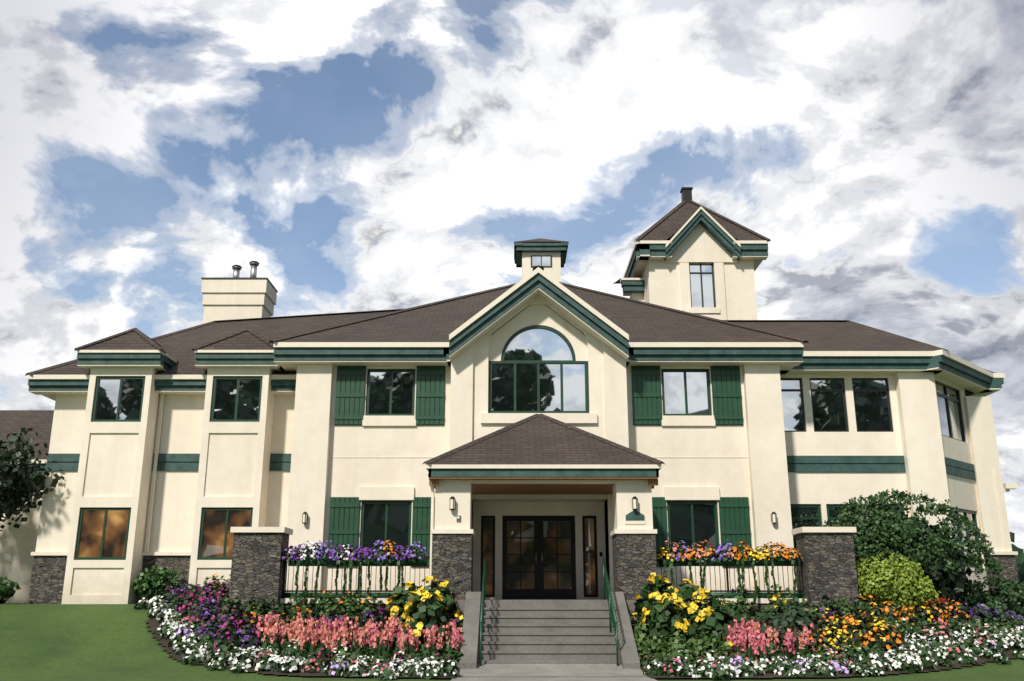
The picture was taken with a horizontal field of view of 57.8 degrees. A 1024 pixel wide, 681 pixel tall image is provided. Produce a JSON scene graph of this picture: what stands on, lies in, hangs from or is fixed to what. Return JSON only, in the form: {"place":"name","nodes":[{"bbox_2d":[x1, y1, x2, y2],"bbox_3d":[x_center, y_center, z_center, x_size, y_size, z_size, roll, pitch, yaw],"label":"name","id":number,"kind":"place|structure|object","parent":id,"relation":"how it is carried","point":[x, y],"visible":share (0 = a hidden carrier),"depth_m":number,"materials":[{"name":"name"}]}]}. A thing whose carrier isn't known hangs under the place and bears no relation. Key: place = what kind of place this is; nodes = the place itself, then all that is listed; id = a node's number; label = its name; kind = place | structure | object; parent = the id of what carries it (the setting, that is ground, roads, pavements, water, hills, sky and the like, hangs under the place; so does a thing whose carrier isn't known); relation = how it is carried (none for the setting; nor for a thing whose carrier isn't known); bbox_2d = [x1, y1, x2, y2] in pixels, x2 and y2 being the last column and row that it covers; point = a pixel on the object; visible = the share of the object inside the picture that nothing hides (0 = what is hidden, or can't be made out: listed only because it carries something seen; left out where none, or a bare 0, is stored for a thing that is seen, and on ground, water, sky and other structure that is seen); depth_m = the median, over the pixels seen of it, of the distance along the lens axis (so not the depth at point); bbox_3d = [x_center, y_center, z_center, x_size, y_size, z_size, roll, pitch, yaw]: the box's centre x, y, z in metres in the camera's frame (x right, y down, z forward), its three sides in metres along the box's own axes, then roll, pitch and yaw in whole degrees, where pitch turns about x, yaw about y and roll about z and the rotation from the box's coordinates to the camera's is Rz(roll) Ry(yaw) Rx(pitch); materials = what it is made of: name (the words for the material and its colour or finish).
{"place":"outdoors","nodes":[
{"label":"outdoors","id":0,"kind":"place"},
{"bbox_2d":[0,223,1011,603],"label":"exterior walls","id":1,"kind":"structure","parent":0,"point":[388,457],"depth_m":26.30,"materials":[{"name":"beige paint"}]},
{"bbox_2d":[0,200,994,463],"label":"roof","id":2,"kind":"structure","parent":1,"relation":"on","point":[538,438],"depth_m":28.14,"materials":[{"name":"brown"}]},
{"bbox_2d":[27,210,1003,519],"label":"green trim","id":3,"kind":"structure","parent":1,"relation":"attached to","point":[633,354],"depth_m":26.79,"materials":[{"name":"green paint"}]},
{"bbox_2d":[74,255,982,567],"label":"window frames","id":4,"kind":"structure","parent":1,"relation":"in","point":[502,361],"depth_m":26.44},
{"bbox_2d":[78,510,250,556],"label":"window panes","id":5,"kind":"structure","parent":4,"relation":"in","point":[116,533],"depth_m":25.82,"materials":[{"name":"orange glass"}]},
{"bbox_2d":[95,257,977,563],"bbox_3d":[1.070,1.430,29.877,26.205,11.428,6.965,0,-16,0],"label":"window glass","id":6,"kind":"object","parent":4,"relation":"in","point":[871,407],"visible":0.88,"depth_m":26.69,"materials":[{"name":"glass"}]},
{"bbox_2d":[327,366,751,566],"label":"shutters","id":7,"kind":"object","parent":1,"relation":"attached to","point":[344,517],"visible":0.81,"depth_m":26.31,"materials":[{"name":"green wood"}]},
{"bbox_2d":[689,263,965,441],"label":"dark clubhouse frames","id":8,"kind":"structure","parent":1,"relation":"in","point":[946,397],"depth_m":27.75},
{"bbox_2d":[0,603,1023,680],"bbox_3d":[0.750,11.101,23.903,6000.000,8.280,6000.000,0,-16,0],"label":"lawn","id":9,"kind":"structure","parent":0,"point":[78,642],"depth_m":19.30,"materials":[{"name":"green plant"}]},
{"bbox_2d":[0,427,63,531],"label":"tree","id":10,"kind":"object","parent":9,"relation":"on","point":[19,479],"depth_m":26.43,"materials":[{"name":"green plant"}]},
{"bbox_2d":[0,488,1023,620],"bbox_3d":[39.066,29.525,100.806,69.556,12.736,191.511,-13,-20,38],"label":"shrubs","id":11,"kind":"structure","parent":9,"relation":"on","point":[900,557],"depth_m":23.23,"materials":[{"name":"green plant"}]},
{"bbox_2d":[10,207,1017,602],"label":"trim","id":12,"kind":"structure","parent":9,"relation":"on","point":[786,367],"depth_m":26.47,"materials":[{"name":"white paint"}]},
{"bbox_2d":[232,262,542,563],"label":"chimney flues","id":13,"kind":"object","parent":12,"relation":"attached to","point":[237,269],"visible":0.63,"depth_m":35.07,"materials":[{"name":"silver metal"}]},
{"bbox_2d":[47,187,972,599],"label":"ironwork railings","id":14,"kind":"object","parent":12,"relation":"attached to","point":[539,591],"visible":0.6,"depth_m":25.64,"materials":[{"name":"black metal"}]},
{"bbox_2d":[303,499,776,521],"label":"wall lanterns","id":15,"kind":"object","parent":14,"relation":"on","point":[452,503],"visible":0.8,"depth_m":21.91,"materials":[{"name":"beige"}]},
{"bbox_2d":[483,518,595,594],"bbox_3d":[0.750,6.000,25.808,3.170,2.140,0.005,0,-16,0],"label":"door glass","id":16,"kind":"object","parent":12,"relation":"attached to","point":[527,561],"visible":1,"depth_m":25.82,"materials":[{"name":"black glass"}]},
{"bbox_2d":[429,477,657,494],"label":"portico wood ceiling","id":17,"kind":"structure","parent":12,"relation":"on","point":[541,489],"depth_m":23.46,"materials":[{"name":"brown wood"}]},
{"bbox_2d":[27,533,1018,616],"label":"stone pillars","id":18,"kind":"structure","parent":9,"relation":"on","point":[828,565],"depth_m":21.94,"materials":[{"name":"grey stone"}]},
{"bbox_2d":[447,592,648,668],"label":"entrance steps","id":19,"kind":"structure","parent":9,"relation":"on","point":[546,631],"depth_m":19.91,"materials":[{"name":"concrete"}]},
{"bbox_2d":[282,558,804,665],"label":"railings","id":20,"kind":"object","parent":19,"relation":"on","point":[606,587],"visible":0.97,"depth_m":22.15,"materials":[{"name":"green"}]},
{"bbox_2d":[281,539,802,605],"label":"flowers","id":21,"kind":"object","parent":20,"relation":"on","point":[344,553],"visible":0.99,"depth_m":22.11,"materials":[{"name":"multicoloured plant"}]},
{"bbox_2d":[451,663,656,680],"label":"concrete path","id":22,"kind":"structure","parent":9,"relation":"on","point":[549,672],"depth_m":18.05,"materials":[{"name":"grey concrete"}]},
{"bbox_2d":[145,609,1020,677],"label":"white flowers","id":23,"kind":"object","parent":9,"relation":"on","point":[153,624],"visible":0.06,"depth_m":18.39,"materials":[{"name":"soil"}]},
{"bbox_2d":[134,572,1023,680],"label":"flower bed plants","id":24,"kind":"object","parent":23,"relation":"on","point":[675,632],"visible":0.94,"depth_m":19.67,"materials":[{"name":"multicoloured plant"}]},
{"bbox_2d":[0,0,1023,548],"label":"sky","id":25,"kind":"structure","parent":0,"point":[369,155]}
]}

